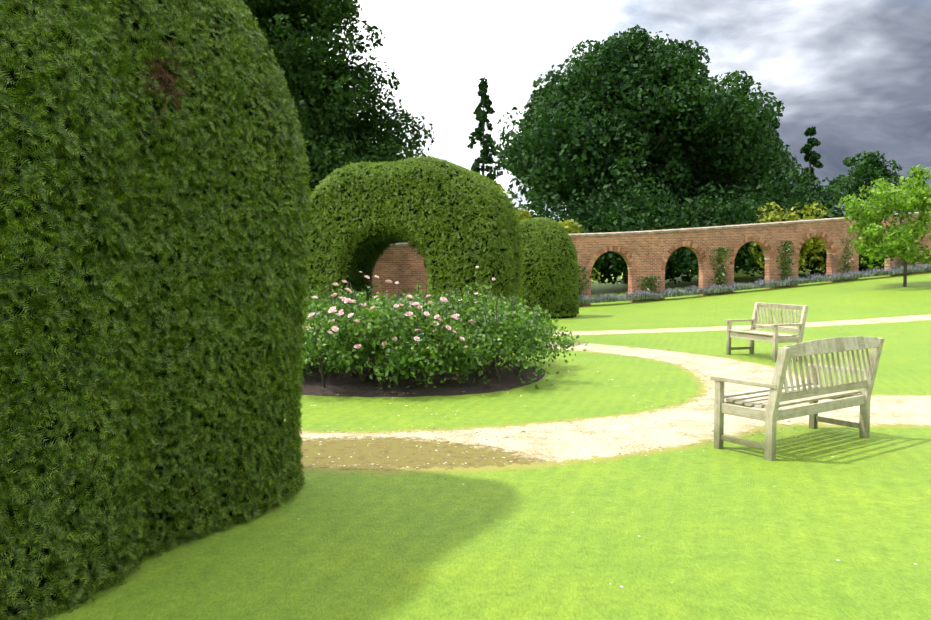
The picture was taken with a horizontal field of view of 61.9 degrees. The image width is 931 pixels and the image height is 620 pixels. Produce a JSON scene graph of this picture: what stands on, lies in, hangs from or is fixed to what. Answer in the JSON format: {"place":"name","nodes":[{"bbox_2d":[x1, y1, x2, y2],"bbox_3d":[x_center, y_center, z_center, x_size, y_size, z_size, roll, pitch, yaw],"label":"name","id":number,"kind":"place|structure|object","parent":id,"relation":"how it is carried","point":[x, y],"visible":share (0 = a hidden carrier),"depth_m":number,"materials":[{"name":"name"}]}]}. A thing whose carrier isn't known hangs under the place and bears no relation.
{"place":"outdoors","nodes":[
{"label":"outdoors","id":0,"kind":"place"},
{"bbox_2d":[6,263,930,619],"bbox_3d":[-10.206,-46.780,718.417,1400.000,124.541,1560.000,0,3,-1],"label":"lawn","id":1,"kind":"structure","parent":0,"point":[824,523],"depth_m":4.99,"materials":[{"name":"green plant"}]},
{"bbox_2d":[0,0,155,619],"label":"hedge","id":2,"kind":"object","parent":1,"relation":"on","point":[14,495],"depth_m":3.69,"materials":[{"name":"green plant"}]},
{"bbox_2d":[76,0,312,576],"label":"yew hedge","id":3,"kind":"object","parent":1,"relation":"on","point":[293,334],"depth_m":4.70,"materials":[{"name":"green plant"}]},
{"bbox_2d":[128,36,199,122],"bbox_3d":[-1.711,-1.314,4.447,0.162,0.566,0.509,2,4,30],"label":"dead foliage patch","id":4,"kind":"object","parent":3,"relation":"attached to","point":[165,76],"visible":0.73,"depth_m":4.42,"materials":[{"name":"brown plant"}]},
{"bbox_2d":[225,0,434,235],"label":"yew tree","id":5,"kind":"object","parent":1,"relation":"on","point":[335,129],"visible":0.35,"depth_m":25.26,"materials":[{"name":"green plant"}]},
{"bbox_2d":[347,231,428,305],"bbox_3d":[-1.483,-0.542,17.503,2.344,2.495,1.499,1,3,24],"label":"hedge archway interior","id":6,"kind":"object","parent":1,"relation":"on","point":[385,239],"visible":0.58,"depth_m":17.56,"materials":[{"name":"green plant"}]},
{"bbox_2d":[294,155,523,313],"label":"hedge arch","id":7,"kind":"structure","parent":1,"relation":"on","point":[501,220],"depth_m":16.26,"materials":[{"name":"green plant"}]},
{"bbox_2d":[285,356,545,396],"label":"rose bed soil","id":8,"kind":"structure","parent":1,"relation":"on","point":[342,382],"depth_m":10.51,"materials":[{"name":"brown soil"}]},
{"bbox_2d":[286,266,587,388],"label":"rose bushes","id":9,"kind":"object","parent":1,"relation":"on","point":[526,334],"depth_m":10.27,"materials":[{"name":"green plant"}]},
{"bbox_2d":[467,77,503,184],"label":"tall spruce","id":10,"kind":"object","parent":1,"relation":"on","point":[487,153],"depth_m":61.10,"materials":[{"name":"green plant"}]},
{"bbox_2d":[518,217,579,318],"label":"yew dome","id":11,"kind":"structure","parent":1,"relation":"on","point":[564,233],"depth_m":25.86,"materials":[{"name":"green plant"}]},
{"bbox_2d":[284,341,823,474],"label":"garden path","id":12,"kind":"structure","parent":1,"relation":"on","point":[589,438],"depth_m":7.37,"materials":[{"name":"beige gravel"}]},
{"bbox_2d":[299,347,837,478],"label":"loose stones","id":13,"kind":"object","parent":12,"relation":"on","point":[313,465],"visible":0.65,"depth_m":7.67,"materials":[{"name":"beige gravel"}]},
{"bbox_2d":[290,214,930,305],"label":"brick garden wall","id":14,"kind":"structure","parent":1,"relation":"on","point":[404,267],"depth_m":36.12,"materials":[{"name":"brown brick"}]},
{"bbox_2d":[387,212,929,247],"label":"wall coping","id":15,"kind":"object","parent":14,"relation":"on","point":[686,229],"visible":0.4,"depth_m":36.16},
{"bbox_2d":[587,230,886,274],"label":"garden wall arch rings","id":16,"kind":"object","parent":14,"relation":"attached to","point":[701,251],"visible":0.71,"depth_m":36.32,"materials":[{"name":"brick"}]},
{"bbox_2d":[577,229,911,297],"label":"climbing plants","id":17,"kind":"object","parent":14,"relation":"attached to","point":[718,274],"depth_m":36.61,"materials":[{"name":"green plant"}]},
{"bbox_2d":[492,24,804,283],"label":"sycamore","id":18,"kind":"object","parent":1,"relation":"on","point":[580,130],"depth_m":49.23,"materials":[{"name":"green plant"}]},
{"bbox_2d":[493,181,827,283],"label":"shrubs","id":19,"kind":"object","parent":1,"relation":"on","point":[570,227],"visible":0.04,"depth_m":42.46,"materials":[{"name":"plant"}]},
{"bbox_2d":[397,156,925,284],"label":"shrubbery","id":20,"kind":"object","parent":1,"relation":"on","point":[627,215],"visible":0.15,"depth_m":44.73,"materials":[{"name":"green plant"}]},
{"bbox_2d":[664,124,817,221],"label":"sycamore","id":21,"kind":"object","parent":1,"relation":"on","point":[748,182],"depth_m":55.37,"materials":[{"name":"green plant"}]},
{"bbox_2d":[578,263,930,299],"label":"lavender spikes","id":22,"kind":"object","parent":1,"relation":"on","point":[753,285],"visible":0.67,"depth_m":36.49,"materials":[{"name":"purple plant"}]},
{"bbox_2d":[579,266,930,303],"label":"lavender leaves","id":23,"kind":"object","parent":1,"relation":"on","point":[717,290],"visible":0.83,"depth_m":36.11,"materials":[{"name":"green plant"}]},
{"bbox_2d":[725,302,808,361],"bbox_3d":[5.414,0.377,14.022,0.741,0.970,1.320,-1,3,-19],"label":"bench","id":24,"kind":"object","parent":1,"relation":"on","point":[774,337],"visible":0.98,"depth_m":13.96,"materials":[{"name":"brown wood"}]},
{"bbox_2d":[734,111,805,266],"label":"tree","id":25,"kind":"object","parent":1,"relation":"on","point":[776,127],"depth_m":59.40,"materials":[{"name":"green plant"}]},
{"bbox_2d":[710,336,884,460],"bbox_3d":[3.072,0.734,7.151,1.600,1.013,0.741,-2,4,-35],"label":"bench","id":26,"kind":"object","parent":1,"relation":"on","point":[812,390],"visible":0.98,"depth_m":6.91,"materials":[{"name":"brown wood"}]},
{"bbox_2d":[792,126,832,209],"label":"conifer","id":27,"kind":"object","parent":1,"relation":"on","point":[813,155],"depth_m":63.57,"materials":[{"name":"green plant"}]},
{"bbox_2d":[725,394,930,427],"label":"garden path","id":28,"kind":"structure","parent":1,"relation":"on","point":[899,411],"depth_m":8.62,"materials":[{"name":"beige gravel"}]},
{"bbox_2d":[825,150,927,212],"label":"tree","id":29,"kind":"object","parent":1,"relation":"on","point":[872,167],"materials":[{"name":"green plant"}]},
{"bbox_2d":[837,165,930,286],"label":"young tree","id":30,"kind":"object","parent":1,"relation":"on","point":[873,211],"depth_m":31.69,"materials":[{"name":"green plant"}]},
{"bbox_2d":[328,0,930,220],"label":"sky","id":31,"kind":"structure","parent":0,"point":[858,72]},
{"bbox_2d":[553,314,930,335],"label":"path","id":32,"kind":"structure","parent":0,"point":[912,318],"depth_m":21.11,"materials":[{"name":"beige gravel"}]}
]}

